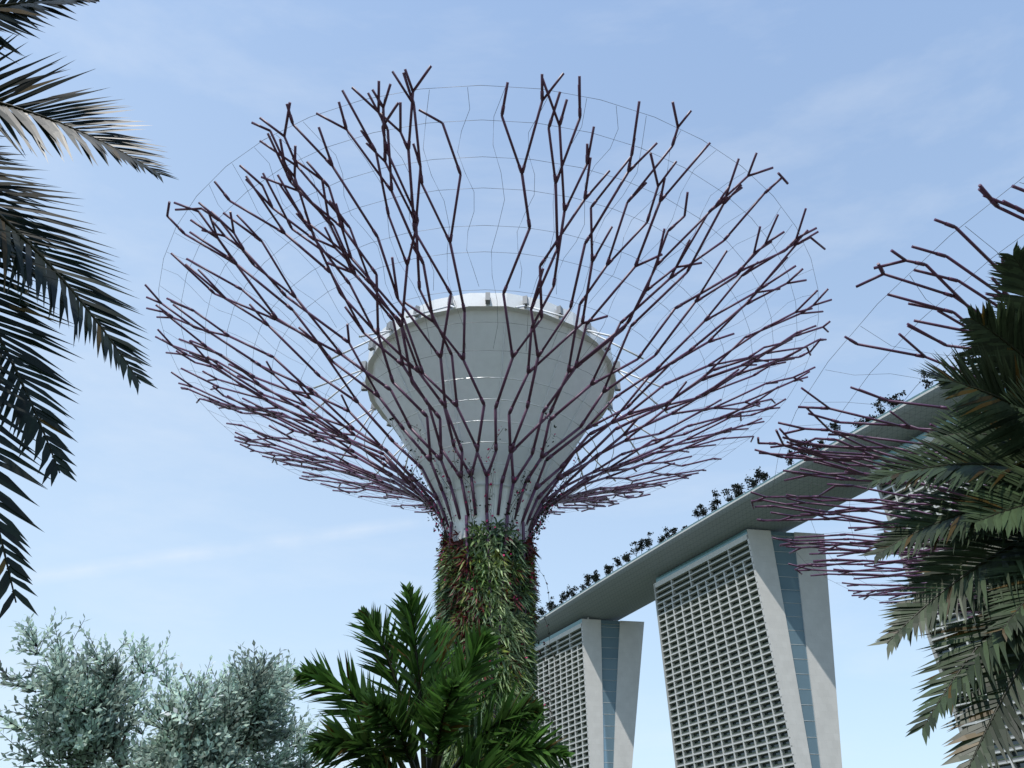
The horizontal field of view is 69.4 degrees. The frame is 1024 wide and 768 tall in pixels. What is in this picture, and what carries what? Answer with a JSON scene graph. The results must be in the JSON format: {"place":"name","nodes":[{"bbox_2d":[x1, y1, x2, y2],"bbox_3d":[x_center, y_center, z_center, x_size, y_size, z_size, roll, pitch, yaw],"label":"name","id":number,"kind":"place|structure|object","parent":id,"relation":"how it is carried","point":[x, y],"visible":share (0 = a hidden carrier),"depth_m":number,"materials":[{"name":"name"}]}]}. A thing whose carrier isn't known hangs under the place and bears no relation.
{"place":"outdoors","nodes":[
{"label":"outdoors","id":0,"kind":"place"},
{"bbox_2d":[750,178,1023,618],"bbox_3d":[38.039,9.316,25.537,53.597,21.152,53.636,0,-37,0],"label":"supertree branches","id":1,"kind":"object","parent":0,"point":[822,459],"visible":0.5,"depth_m":33.93,"materials":[{"name":"paint"}]},
{"label":"ground","id":2,"kind":"structure","parent":0,"visible":0},
{"bbox_2d":[0,0,178,617],"bbox_3d":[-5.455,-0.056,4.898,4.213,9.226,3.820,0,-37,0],"label":"date palm","id":3,"kind":"object","parent":2,"relation":"on","point":[43,271],"visible":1,"depth_m":6.94,"materials":[{"name":"green plant"}]},
{"bbox_2d":[0,606,324,767],"bbox_3d":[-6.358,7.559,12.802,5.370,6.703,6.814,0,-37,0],"label":"silver buttonwood","id":4,"kind":"object","parent":2,"relation":"on","point":[82,709],"visible":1,"depth_m":12.30,"materials":[{"name":"green plant"}]},
{"bbox_2d":[290,581,574,767],"bbox_3d":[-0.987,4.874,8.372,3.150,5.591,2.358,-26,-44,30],"label":"foxtail palm","id":5,"kind":"object","parent":2,"relation":"on","point":[441,703],"visible":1,"depth_m":9.05,"materials":[{"name":"green plant"}]},
{"bbox_2d":[144,65,831,767],"bbox_3d":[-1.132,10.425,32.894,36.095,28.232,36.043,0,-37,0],"label":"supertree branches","id":6,"kind":"object","parent":2,"relation":"on","point":[490,407],"visible":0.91,"depth_m":34.60,"materials":[{"name":"paint"}]},
{"bbox_2d":[533,351,1023,767],"bbox_3d":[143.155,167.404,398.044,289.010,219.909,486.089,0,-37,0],"label":"hotel building","id":7,"kind":"structure","parent":2,"relation":"on","point":[744,620],"depth_m":417.93,"materials":[{"name":"concrete"}]},
{"bbox_2d":[858,240,1023,767],"bbox_3d":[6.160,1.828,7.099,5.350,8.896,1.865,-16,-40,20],"label":"date palm","id":8,"kind":"object","parent":2,"relation":"on","point":[986,536],"visible":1,"depth_m":7.78,"materials":[{"name":"green plant"}]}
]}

